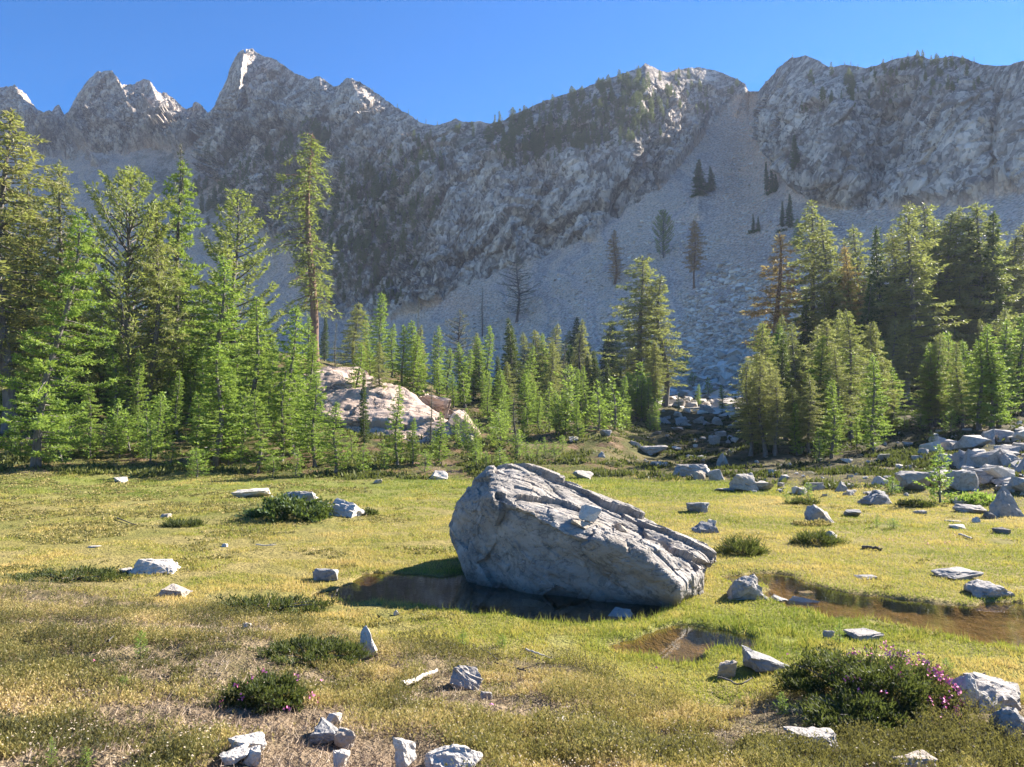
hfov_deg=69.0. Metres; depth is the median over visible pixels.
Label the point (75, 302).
larch
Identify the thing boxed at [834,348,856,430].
larch
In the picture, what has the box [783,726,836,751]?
rock
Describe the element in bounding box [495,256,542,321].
dead conifer
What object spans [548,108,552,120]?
mountain conifer
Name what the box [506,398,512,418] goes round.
larch
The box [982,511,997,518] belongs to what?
rock
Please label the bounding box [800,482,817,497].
larch sapling
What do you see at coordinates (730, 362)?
scree rubble
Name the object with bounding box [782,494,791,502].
larch sapling
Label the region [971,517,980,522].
rock
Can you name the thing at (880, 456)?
rock
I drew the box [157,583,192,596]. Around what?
rock
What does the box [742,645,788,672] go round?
rock
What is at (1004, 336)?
larch
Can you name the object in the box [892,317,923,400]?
larch
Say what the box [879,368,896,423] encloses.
larch
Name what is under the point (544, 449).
larch sapling
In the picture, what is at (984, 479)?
field stone
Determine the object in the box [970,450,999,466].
field stone
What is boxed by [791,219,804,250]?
larch
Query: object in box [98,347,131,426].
larch
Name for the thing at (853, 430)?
larch
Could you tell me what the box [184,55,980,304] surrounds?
distant wood
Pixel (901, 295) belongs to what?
fir tree
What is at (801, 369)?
larch
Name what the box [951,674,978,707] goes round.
rock
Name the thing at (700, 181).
fir tree
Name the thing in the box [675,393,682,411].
larch sapling
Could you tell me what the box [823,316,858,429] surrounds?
larch
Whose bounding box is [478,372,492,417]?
larch
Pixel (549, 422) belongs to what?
larch sapling
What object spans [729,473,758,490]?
rock
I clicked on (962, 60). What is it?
mountain conifer
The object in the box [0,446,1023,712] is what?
meadow grass
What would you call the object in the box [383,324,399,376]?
larch
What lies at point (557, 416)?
larch sapling
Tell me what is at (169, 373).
larch
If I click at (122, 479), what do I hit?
rock
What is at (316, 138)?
mountain conifer
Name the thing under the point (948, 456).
field stone
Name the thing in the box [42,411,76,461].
larch sapling
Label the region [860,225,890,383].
fir tree
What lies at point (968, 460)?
field stone
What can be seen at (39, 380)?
larch
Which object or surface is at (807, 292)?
larch
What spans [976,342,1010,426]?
larch
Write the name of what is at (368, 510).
shrub mound
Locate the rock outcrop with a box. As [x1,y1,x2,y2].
[270,366,447,443]
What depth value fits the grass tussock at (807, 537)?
12.62 m
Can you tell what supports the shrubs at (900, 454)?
on the ground at (988, 621)
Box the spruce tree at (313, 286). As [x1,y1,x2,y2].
[259,133,343,360]
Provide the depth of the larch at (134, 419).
33.29 m
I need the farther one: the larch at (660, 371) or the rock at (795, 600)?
the larch at (660, 371)
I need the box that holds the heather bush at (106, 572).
[1,564,138,583]
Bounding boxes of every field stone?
[661,417,670,423]
[672,446,680,450]
[673,411,682,416]
[673,427,682,430]
[682,408,690,412]
[715,430,725,436]
[777,482,784,486]
[778,474,789,480]
[791,486,800,493]
[797,487,806,494]
[841,459,852,462]
[917,448,928,453]
[919,441,941,451]
[929,436,946,442]
[935,454,951,462]
[940,442,954,449]
[952,449,965,468]
[953,435,992,449]
[961,466,973,469]
[963,449,977,467]
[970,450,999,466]
[973,449,985,451]
[979,474,994,484]
[981,429,994,444]
[982,467,1014,478]
[991,477,1010,484]
[993,445,1019,455]
[993,479,1006,484]
[995,429,1013,438]
[995,435,1003,441]
[995,484,1011,489]
[999,449,1015,455]
[1005,436,1022,441]
[1005,459,1021,467]
[1008,476,1023,491]
[1012,430,1023,439]
[1012,442,1023,450]
[1014,426,1023,432]
[1014,458,1023,471]
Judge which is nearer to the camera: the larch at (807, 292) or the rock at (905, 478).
the rock at (905, 478)
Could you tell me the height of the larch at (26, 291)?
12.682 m
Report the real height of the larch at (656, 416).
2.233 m
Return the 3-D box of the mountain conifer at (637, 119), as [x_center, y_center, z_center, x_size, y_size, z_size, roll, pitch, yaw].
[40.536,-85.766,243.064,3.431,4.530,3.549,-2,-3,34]
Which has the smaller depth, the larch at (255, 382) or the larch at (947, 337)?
the larch at (255, 382)
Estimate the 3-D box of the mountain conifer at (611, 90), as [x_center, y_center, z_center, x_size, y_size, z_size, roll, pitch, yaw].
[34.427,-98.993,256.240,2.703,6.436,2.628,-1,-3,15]
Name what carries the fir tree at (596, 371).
on the ground at (988, 621)
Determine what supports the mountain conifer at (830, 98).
on the mountain
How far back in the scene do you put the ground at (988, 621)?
10.08 m
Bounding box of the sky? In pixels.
[0,0,1023,124]
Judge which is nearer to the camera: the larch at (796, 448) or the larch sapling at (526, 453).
the larch sapling at (526, 453)
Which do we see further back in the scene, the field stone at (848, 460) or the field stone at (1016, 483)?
the field stone at (848, 460)
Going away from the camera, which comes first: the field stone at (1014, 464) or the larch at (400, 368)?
the field stone at (1014, 464)
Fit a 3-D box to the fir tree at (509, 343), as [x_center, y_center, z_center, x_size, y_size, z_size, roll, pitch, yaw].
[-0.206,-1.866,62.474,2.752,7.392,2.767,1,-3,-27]
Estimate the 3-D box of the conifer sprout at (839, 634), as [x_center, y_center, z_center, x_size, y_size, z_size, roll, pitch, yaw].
[3.126,2.377,7.127,0.147,0.243,0.126,0,-3,0]
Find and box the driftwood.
[399,668,437,685]
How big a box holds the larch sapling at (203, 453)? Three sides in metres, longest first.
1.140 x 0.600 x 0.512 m
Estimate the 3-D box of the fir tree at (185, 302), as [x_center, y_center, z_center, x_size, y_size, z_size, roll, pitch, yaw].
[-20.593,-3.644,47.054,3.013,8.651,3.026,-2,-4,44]
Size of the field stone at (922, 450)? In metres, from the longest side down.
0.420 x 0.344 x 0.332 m
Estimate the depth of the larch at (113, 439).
29.38 m
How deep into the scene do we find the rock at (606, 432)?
37.36 m
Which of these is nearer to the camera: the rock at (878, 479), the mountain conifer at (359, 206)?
the rock at (878, 479)
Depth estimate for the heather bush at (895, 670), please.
4.89 m
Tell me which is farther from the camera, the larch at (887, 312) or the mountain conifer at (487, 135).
the mountain conifer at (487, 135)
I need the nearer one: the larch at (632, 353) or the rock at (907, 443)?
the rock at (907, 443)
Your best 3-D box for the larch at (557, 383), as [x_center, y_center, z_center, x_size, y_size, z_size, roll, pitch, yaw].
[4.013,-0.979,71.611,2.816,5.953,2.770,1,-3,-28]
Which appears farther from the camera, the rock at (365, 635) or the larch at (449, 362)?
the larch at (449, 362)
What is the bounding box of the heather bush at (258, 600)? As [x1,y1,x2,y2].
[209,591,349,615]
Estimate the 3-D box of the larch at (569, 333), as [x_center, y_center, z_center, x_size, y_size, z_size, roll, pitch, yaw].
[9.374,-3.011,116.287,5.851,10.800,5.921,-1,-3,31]
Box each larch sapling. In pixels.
[3,420,26,454]
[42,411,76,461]
[43,405,75,444]
[48,418,86,452]
[79,419,103,458]
[93,419,109,445]
[102,398,143,452]
[102,410,142,450]
[131,403,159,457]
[131,418,165,461]
[132,391,179,448]
[159,439,180,465]
[178,447,213,476]
[197,439,207,464]
[231,441,248,470]
[234,392,260,440]
[263,453,282,476]
[284,448,304,475]
[293,399,320,450]
[345,430,363,460]
[353,443,372,471]
[378,440,390,468]
[415,449,433,471]
[426,431,438,458]
[449,414,461,433]
[449,424,463,448]
[461,419,489,451]
[462,408,473,425]
[467,438,485,466]
[480,451,490,467]
[481,409,513,446]
[484,409,506,442]
[492,446,513,464]
[494,398,510,435]
[508,429,525,456]
[509,431,526,451]
[523,442,535,458]
[531,440,543,455]
[540,382,561,422]
[540,437,550,454]
[541,408,553,431]
[544,382,585,435]
[548,403,567,434]
[549,442,560,456]
[551,364,585,411]
[555,435,566,449]
[585,389,606,424]
[587,379,613,430]
[600,377,630,429]
[600,384,619,416]
[618,371,656,418]
[618,372,647,416]
[628,361,657,413]
[645,409,654,429]
[675,354,691,372]
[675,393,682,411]
[687,372,696,384]
[704,377,715,395]
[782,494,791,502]
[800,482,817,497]
[811,428,826,461]
[869,412,889,430]
[873,513,880,525]
[879,477,901,493]
[886,518,898,527]
[899,412,909,428]
[910,409,931,428]
[912,444,958,502]
[936,407,957,431]
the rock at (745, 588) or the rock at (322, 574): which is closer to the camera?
the rock at (745, 588)
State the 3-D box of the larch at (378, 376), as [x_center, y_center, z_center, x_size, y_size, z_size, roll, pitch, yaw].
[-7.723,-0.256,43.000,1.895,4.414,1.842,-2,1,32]
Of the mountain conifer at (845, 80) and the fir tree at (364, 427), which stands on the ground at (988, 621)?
the fir tree at (364, 427)
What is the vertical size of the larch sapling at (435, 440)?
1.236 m
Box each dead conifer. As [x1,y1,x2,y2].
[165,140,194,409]
[331,323,338,366]
[416,301,420,365]
[426,387,435,448]
[428,331,435,389]
[439,308,479,387]
[479,287,485,336]
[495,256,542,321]
[558,343,568,396]
[570,322,586,405]
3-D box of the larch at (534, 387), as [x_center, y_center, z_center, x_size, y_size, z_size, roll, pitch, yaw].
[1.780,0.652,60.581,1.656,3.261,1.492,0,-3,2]
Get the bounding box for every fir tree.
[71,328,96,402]
[96,324,124,405]
[165,260,207,389]
[319,317,330,360]
[357,372,370,445]
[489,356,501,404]
[495,318,523,403]
[499,327,524,395]
[565,317,581,394]
[582,356,592,398]
[584,349,604,415]
[597,320,620,396]
[601,363,611,414]
[611,360,621,396]
[617,371,622,399]
[690,159,709,194]
[706,166,716,191]
[751,214,754,229]
[763,162,770,190]
[769,164,775,190]
[773,174,778,189]
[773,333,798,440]
[779,201,784,226]
[783,194,794,227]
[788,134,799,169]
[798,295,812,398]
[852,277,896,395]
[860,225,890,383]
[883,272,907,346]
[911,334,925,395]
[911,356,923,397]
[918,280,952,388]
[929,284,973,383]
[959,216,1002,363]
[970,210,1019,369]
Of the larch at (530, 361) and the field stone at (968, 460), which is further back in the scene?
the larch at (530, 361)
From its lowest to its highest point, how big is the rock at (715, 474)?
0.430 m
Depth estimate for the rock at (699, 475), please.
25.37 m
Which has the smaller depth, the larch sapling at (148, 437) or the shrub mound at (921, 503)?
the shrub mound at (921, 503)
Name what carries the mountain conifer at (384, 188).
on the mountain
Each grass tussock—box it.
[711,532,772,555]
[786,528,850,546]
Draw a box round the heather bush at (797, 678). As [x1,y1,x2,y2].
[771,639,900,704]
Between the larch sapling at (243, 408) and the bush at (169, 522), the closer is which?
the bush at (169, 522)
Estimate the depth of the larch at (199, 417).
32.70 m
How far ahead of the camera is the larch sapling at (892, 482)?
20.58 m
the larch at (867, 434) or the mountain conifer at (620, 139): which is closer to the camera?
the larch at (867, 434)
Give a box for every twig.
[493,662,532,672]
[525,648,550,657]
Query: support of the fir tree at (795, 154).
on the mountain
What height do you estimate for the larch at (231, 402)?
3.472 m
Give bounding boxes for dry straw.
[0,577,1023,766]
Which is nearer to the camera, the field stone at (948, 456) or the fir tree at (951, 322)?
the field stone at (948, 456)
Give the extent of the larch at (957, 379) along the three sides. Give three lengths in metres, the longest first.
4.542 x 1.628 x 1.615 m
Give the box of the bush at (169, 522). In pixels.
[159,516,207,527]
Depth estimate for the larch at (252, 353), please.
46.80 m
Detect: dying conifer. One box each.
[605,230,625,284]
[681,220,707,287]
[739,232,809,377]
[830,245,866,348]
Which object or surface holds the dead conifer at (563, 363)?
on the ground at (988, 621)
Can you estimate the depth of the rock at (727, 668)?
6.21 m
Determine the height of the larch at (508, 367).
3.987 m
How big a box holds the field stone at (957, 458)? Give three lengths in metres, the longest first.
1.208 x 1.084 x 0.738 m
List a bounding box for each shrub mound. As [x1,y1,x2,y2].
[235,491,335,524]
[362,506,377,515]
[785,495,820,504]
[894,498,937,507]
[943,488,996,505]
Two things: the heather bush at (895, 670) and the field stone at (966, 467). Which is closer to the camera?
the heather bush at (895, 670)
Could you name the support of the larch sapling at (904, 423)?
on the ground at (988, 621)
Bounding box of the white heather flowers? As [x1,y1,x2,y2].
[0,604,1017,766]
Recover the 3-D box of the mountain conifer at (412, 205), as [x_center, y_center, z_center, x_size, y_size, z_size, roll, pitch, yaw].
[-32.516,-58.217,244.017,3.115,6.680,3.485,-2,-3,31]
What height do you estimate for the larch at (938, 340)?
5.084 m
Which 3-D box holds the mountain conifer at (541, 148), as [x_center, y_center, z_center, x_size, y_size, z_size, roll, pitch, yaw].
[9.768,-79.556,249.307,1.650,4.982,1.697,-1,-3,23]
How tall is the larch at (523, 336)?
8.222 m
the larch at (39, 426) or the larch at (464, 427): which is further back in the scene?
the larch at (464, 427)
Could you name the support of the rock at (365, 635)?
on the ground at (988, 621)
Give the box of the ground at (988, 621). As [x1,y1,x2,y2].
[0,347,1023,766]
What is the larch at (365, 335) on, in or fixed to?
on the ground at (988, 621)
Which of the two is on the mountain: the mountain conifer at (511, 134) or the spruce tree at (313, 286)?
the mountain conifer at (511, 134)
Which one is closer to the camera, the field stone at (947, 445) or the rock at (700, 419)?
the field stone at (947, 445)
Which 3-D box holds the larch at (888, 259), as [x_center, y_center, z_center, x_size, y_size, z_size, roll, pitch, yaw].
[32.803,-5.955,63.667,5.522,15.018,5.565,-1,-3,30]
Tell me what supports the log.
on the ground at (988, 621)
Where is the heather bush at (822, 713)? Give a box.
[790,684,942,741]
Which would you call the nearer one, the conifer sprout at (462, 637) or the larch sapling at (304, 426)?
the conifer sprout at (462, 637)
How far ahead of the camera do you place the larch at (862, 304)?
70.64 m
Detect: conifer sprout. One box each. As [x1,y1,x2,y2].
[45,736,60,764]
[78,746,96,766]
[118,675,128,686]
[133,630,148,658]
[457,628,468,643]
[496,633,505,647]
[773,692,789,714]
[834,619,845,644]
[941,657,953,676]
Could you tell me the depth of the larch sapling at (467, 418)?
37.15 m
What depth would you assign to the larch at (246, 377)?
41.64 m
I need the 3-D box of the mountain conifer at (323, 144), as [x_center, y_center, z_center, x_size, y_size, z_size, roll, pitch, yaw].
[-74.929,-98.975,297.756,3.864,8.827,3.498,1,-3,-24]
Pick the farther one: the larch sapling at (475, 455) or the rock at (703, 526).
the larch sapling at (475, 455)
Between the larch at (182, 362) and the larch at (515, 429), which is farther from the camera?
the larch at (182, 362)
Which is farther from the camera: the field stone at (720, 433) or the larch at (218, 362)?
the field stone at (720, 433)
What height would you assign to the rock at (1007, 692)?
0.210 m
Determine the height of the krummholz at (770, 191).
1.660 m
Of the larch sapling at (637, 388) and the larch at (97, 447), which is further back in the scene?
the larch sapling at (637, 388)
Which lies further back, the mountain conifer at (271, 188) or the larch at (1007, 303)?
the mountain conifer at (271, 188)
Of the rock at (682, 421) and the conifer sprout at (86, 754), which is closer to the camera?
the conifer sprout at (86, 754)
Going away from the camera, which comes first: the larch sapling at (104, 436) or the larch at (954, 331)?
the larch sapling at (104, 436)
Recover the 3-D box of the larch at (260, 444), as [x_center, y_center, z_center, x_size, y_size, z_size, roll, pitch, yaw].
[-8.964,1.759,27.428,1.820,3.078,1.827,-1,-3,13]
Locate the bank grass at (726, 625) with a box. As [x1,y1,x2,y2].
[303,563,1023,669]
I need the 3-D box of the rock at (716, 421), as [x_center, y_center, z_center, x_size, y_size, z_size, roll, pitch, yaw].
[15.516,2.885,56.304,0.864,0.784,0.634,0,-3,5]
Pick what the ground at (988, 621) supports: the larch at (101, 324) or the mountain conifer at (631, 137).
the larch at (101, 324)
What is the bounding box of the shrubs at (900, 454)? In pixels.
[0,362,1023,489]
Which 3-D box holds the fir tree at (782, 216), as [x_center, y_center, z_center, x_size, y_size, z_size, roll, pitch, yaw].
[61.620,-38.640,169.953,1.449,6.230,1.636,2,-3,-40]
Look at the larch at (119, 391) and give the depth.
37.69 m
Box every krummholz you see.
[689,191,707,197]
[747,229,760,234]
[764,188,776,195]
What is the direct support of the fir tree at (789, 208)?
on the mountain
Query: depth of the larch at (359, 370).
43.58 m
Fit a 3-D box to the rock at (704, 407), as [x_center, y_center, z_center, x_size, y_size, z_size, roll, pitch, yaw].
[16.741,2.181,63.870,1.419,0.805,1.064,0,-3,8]
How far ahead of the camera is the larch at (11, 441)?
31.41 m
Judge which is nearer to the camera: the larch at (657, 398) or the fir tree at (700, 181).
the larch at (657, 398)
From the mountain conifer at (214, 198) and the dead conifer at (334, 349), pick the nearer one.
the dead conifer at (334, 349)
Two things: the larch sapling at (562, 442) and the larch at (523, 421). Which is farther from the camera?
the larch at (523, 421)
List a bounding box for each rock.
[114,477,127,481]
[118,567,131,572]
[128,558,180,574]
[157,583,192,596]
[160,513,171,517]
[219,743,249,764]
[228,732,266,752]
[231,488,270,496]
[243,745,260,766]
[283,491,318,503]
[308,717,337,743]
[313,568,338,580]
[326,712,341,724]
[327,498,367,517]
[333,749,349,766]
[334,727,355,749]
[360,625,377,657]
[373,479,381,483]
[393,737,416,766]
[418,395,451,418]
[419,388,428,395]
[424,744,482,766]
[429,470,447,479]
[439,410,480,438]
[449,665,483,689]
[480,691,491,699]
[569,436,577,441]
[573,470,592,478]
[598,451,605,457]
[599,430,611,435]
[608,607,632,616]
[630,440,640,445]
[637,445,667,454]
[650,461,667,465]
[673,464,709,476]
[674,417,687,425]
[686,502,708,512]
[691,521,719,532]
[692,470,705,479]
[693,416,703,422]
[699,404,714,411]
[707,519,715,524]
[708,435,720,444]
[708,469,724,480]
[711,417,722,425]
[715,488,733,490]
[716,453,727,465]
[717,660,736,677]
[727,574,766,599]
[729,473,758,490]
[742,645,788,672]
[756,480,773,489]
[771,594,788,602]
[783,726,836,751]
[785,596,819,605]
[797,590,812,595]
[804,504,833,522]
[805,482,824,490]
[822,630,833,637]
[835,481,847,491]
[843,509,861,515]
[843,628,883,640]
[846,489,856,494]
[854,574,877,578]
[857,490,892,504]
[871,476,888,484]
[876,454,889,459]
[889,750,937,766]
[894,471,933,488]
[902,442,912,445]
[911,455,922,459]
[913,510,926,513]
[931,566,982,579]
[946,470,979,490]
[949,524,965,528]
[951,497,966,503]
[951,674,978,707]
[952,504,986,512]
[954,672,1021,712]
[963,579,1014,597]
[971,466,990,478]
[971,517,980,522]
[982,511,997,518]
[988,707,1023,738]
[989,484,1023,516]
[991,527,1010,533]
[999,453,1019,466]
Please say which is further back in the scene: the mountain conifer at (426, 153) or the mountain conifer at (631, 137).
the mountain conifer at (426, 153)
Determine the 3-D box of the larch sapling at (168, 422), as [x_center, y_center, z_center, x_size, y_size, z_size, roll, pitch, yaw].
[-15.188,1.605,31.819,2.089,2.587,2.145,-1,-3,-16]
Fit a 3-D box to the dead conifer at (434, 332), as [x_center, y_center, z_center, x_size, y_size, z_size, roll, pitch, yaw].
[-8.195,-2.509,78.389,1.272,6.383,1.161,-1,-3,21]
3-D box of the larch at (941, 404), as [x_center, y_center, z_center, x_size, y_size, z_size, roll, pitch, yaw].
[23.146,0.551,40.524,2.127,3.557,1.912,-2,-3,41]
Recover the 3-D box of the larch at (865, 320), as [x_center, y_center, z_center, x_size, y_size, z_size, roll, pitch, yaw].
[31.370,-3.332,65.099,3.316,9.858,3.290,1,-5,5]
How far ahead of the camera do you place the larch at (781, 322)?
56.16 m
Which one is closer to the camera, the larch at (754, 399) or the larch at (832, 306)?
the larch at (754, 399)
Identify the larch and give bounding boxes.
[0,107,95,433]
[0,178,77,417]
[0,209,120,467]
[1,344,36,424]
[3,266,36,335]
[5,160,112,399]
[6,251,49,325]
[8,427,19,446]
[28,335,57,417]
[33,348,58,413]
[48,343,83,422]
[50,296,86,391]
[52,343,77,398]
[62,258,94,364]
[67,285,104,389]
[76,381,104,455]
[80,272,120,383]
[82,262,118,390]
[91,428,104,457]
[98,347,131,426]
[108,370,126,410]
[108,415,126,457]
[109,202,204,417]
[116,305,160,404]
[123,351,157,428]
[130,405,141,441]
[134,278,167,379]
[135,159,214,404]
[139,325,174,409]
[140,395,166,453]
[157,366,175,414]
[164,370,185,433]
[170,324,199,404]
[171,342,191,414]
[177,343,205,416]
[178,343,255,466]
[178,352,198,414]
[179,375,196,423]
[181,254,252,406]
[184,391,206,443]
[188,294,213,360]
[190,351,211,418]
[199,333,208,387]
[200,392,218,446]
[206,332,232,416]
[208,313,239,376]
[217,296,287,428]
[217,370,247,439]
[221,408,238,465]
[228,340,248,400]
[230,421,239,455]
[232,382,247,426]
[236,334,257,394]
[239,356,252,410]
[243,390,289,472]
[246,332,260,393]
[251,305,310,455]
[252,352,278,429]
[253,308,278,380]
[267,364,298,460]
[268,334,281,385]
[286,341,306,420]
[291,372,336,467]
[296,373,309,427]
[298,315,318,370]
[299,338,323,411]
[316,401,351,472]
[327,302,372,366]
[345,343,366,387]
[355,343,381,375]
[359,316,376,364]
[363,342,375,376]
[364,292,398,371]
[366,342,392,389]
[377,385,406,464]
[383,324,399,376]
[389,325,412,388]
[399,320,432,396]
[400,335,424,396]
[404,417,419,463]
[411,325,430,388]
[426,412,450,463]
[428,325,445,393]
[433,348,454,396]
[433,359,450,397]
[446,376,459,407]
[451,343,470,407]
[454,349,474,404]
[460,414,471,452]
[465,333,487,393]
[467,359,481,400]
[468,337,492,400]
[470,427,481,457]
[475,324,495,390]
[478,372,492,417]
[479,371,494,414]
[485,370,516,423]
[499,391,511,427]
[500,361,517,409]
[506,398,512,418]
[507,389,522,455]
[512,330,552,402]
[514,373,536,425]
[517,333,532,394]
[519,408,529,436]
[522,345,542,405]
[525,368,543,422]
[526,373,540,406]
[529,395,544,428]
[530,383,544,421]
[534,333,550,404]
[539,339,562,406]
[540,363,553,409]
[541,323,574,387]
[545,344,564,402]
[548,390,561,432]
[557,394,570,432]
[558,330,591,395]
[561,333,591,393]
[561,344,572,393]
[569,402,587,435]
[570,369,591,416]
[571,319,594,382]
[576,366,595,419]
[581,407,589,429]
[585,343,597,376]
[591,256,683,380]
[601,412,607,429]
[606,381,620,416]
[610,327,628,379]
[616,376,631,424]
[616,377,633,414]
[622,403,632,428]
[623,357,635,390]
[624,274,692,406]
[635,379,647,420]
[640,377,655,418]
[643,342,665,397]
[646,339,668,398]
[651,402,660,430]
[653,380,663,407]
[695,384,700,405]
[718,385,726,408]
[725,358,763,455]
[730,353,788,456]
[734,365,770,443]
[738,321,791,432]
[743,324,780,408]
[744,377,768,444]
[755,361,792,453]
[761,371,794,455]
[764,325,789,389]
[767,199,844,363]
[771,315,792,363]
[774,321,809,417]
[779,387,811,452]
[783,340,801,410]
[784,348,810,403]
[786,372,802,416]
[787,403,805,454]
[788,368,809,419]
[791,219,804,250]
[796,217,866,356]
[796,318,852,432]
[798,326,830,423]
[798,334,824,438]
[799,373,827,454]
[802,335,833,441]
[806,286,847,349]
[813,291,841,343]
[813,379,849,458]
[816,347,865,446]
[816,364,846,443]
[819,309,884,439]
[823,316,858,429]
[831,224,888,371]
[834,284,863,369]
[834,309,860,384]
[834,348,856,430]
[835,350,864,437]
[845,354,895,451]
[851,416,860,445]
[852,282,869,398]
[854,353,883,428]
[855,291,879,357]
[856,322,908,428]
[857,323,899,429]
[863,201,969,399]
[865,227,931,398]
[869,338,895,393]
[876,290,928,385]
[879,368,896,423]
[881,319,917,408]
[884,366,916,427]
[886,202,958,357]
[887,287,922,400]
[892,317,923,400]
[903,342,950,426]
[910,332,955,424]
[915,211,996,385]
[915,221,976,358]
[915,362,957,425]
[917,206,994,364]
[917,370,941,427]
[920,334,955,412]
[921,330,955,421]
[924,289,974,367]
[929,202,1023,353]
[941,344,976,427]
[945,324,962,393]
[950,283,984,377]
[951,340,977,411]
[953,352,970,411]
[954,362,978,415]
[957,342,1007,429]
[962,324,1023,429]
[964,269,996,348]
[972,353,1013,424]
[973,318,998,367]
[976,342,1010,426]
[983,308,1023,395]
[985,239,1023,342]
[992,319,1023,415]
[995,279,1021,367]
[1001,236,1023,356]
[1001,313,1023,415]
[1003,223,1023,328]
[1009,346,1023,408]
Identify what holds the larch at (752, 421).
on the ground at (988, 621)
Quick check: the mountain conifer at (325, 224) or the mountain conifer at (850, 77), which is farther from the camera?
the mountain conifer at (325, 224)
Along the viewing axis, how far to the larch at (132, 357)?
40.58 m
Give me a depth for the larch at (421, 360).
53.76 m
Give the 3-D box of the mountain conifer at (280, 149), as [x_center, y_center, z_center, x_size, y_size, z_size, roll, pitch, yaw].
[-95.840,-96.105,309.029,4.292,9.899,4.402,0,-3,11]
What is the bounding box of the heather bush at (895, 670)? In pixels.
[815,639,968,725]
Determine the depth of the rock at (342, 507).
16.16 m
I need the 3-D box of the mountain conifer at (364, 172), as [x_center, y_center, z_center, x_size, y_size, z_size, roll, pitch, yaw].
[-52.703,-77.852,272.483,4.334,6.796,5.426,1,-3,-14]
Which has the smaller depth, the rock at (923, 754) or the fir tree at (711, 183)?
the rock at (923, 754)
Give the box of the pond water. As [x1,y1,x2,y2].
[313,573,679,623]
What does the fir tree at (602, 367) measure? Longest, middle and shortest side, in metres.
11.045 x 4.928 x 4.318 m
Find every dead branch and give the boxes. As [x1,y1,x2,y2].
[642,742,671,759]
[717,676,751,684]
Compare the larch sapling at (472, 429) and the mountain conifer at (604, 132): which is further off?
the mountain conifer at (604, 132)
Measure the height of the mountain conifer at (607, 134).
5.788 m
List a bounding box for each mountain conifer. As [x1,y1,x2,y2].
[199,188,203,208]
[209,188,217,208]
[218,175,227,194]
[243,176,248,191]
[251,206,259,223]
[259,208,265,224]
[264,146,272,160]
[268,176,273,196]
[276,141,284,163]
[283,147,287,162]
[286,131,294,145]
[309,130,320,150]
[311,117,320,137]
[317,213,322,233]
[319,222,326,239]
[320,126,329,145]
[321,223,329,238]
[324,236,336,256]
[330,237,334,255]
[338,237,345,248]
[339,158,345,178]
[351,178,357,198]
[357,204,363,214]
[363,162,371,177]
[363,229,368,248]
[370,213,374,231]
[371,176,380,198]
[373,247,380,262]
[380,226,387,243]
[382,180,388,190]
[390,167,396,187]
[392,173,398,185]
[400,221,407,241]
[407,196,417,213]
[414,161,419,180]
[423,148,428,160]
[426,205,436,219]
[433,194,440,205]
[453,125,459,133]
[483,125,494,141]
[499,135,508,153]
[506,128,515,145]
[526,109,532,124]
[539,139,543,152]
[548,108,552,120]
[557,139,561,152]
[567,86,576,101]
[571,92,575,105]
[587,131,590,147]
[592,94,597,106]
[594,99,603,117]
[595,130,600,143]
[603,125,605,141]
[605,127,610,140]
[609,87,614,100]
[610,94,615,104]
[618,125,622,145]
[619,89,627,101]
[621,73,624,89]
[627,131,634,140]
[629,117,635,130]
[632,77,640,90]
[632,114,640,125]
[640,106,646,124]
[643,72,651,87]
[645,119,648,133]
[807,70,813,81]
[818,86,826,101]
[829,62,833,75]
[829,90,832,102]
[843,73,847,85]
[846,67,851,82]
[846,82,855,94]
[933,53,939,65]
[937,68,943,76]
[960,55,964,65]
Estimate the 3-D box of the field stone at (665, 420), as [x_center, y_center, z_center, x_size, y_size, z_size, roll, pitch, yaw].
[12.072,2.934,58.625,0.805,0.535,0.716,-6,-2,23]
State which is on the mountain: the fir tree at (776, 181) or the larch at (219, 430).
the fir tree at (776, 181)
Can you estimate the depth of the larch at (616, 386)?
59.23 m
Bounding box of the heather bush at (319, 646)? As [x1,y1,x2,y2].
[242,632,376,668]
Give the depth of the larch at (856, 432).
34.20 m
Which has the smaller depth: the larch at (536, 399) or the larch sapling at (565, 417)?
the larch sapling at (565, 417)
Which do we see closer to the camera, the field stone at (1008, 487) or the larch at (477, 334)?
the field stone at (1008, 487)
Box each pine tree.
[62,165,182,417]
[179,188,290,374]
[652,209,674,257]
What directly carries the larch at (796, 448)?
on the ground at (988, 621)
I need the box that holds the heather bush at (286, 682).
[212,665,319,714]
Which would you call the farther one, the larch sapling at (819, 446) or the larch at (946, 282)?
the larch at (946, 282)
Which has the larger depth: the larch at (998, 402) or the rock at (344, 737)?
the larch at (998, 402)
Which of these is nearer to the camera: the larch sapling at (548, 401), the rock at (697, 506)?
the rock at (697, 506)
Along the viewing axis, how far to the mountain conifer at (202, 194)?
340.87 m
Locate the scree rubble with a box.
[425,117,1023,416]
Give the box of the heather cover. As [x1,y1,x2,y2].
[0,578,1023,766]
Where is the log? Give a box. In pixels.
[861,545,882,550]
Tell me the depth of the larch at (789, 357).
52.55 m
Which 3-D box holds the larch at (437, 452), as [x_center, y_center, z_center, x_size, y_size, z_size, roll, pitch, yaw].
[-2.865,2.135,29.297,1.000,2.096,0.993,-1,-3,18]
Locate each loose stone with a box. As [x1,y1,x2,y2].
[571,519,591,528]
[578,504,601,521]
[614,523,627,531]
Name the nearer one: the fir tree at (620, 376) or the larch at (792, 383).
the larch at (792, 383)
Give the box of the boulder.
[449,463,716,607]
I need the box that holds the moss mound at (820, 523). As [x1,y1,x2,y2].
[788,517,833,526]
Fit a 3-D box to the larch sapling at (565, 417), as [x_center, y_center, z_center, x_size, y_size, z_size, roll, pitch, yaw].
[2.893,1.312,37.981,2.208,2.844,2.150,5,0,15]
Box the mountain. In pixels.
[0,48,1023,395]

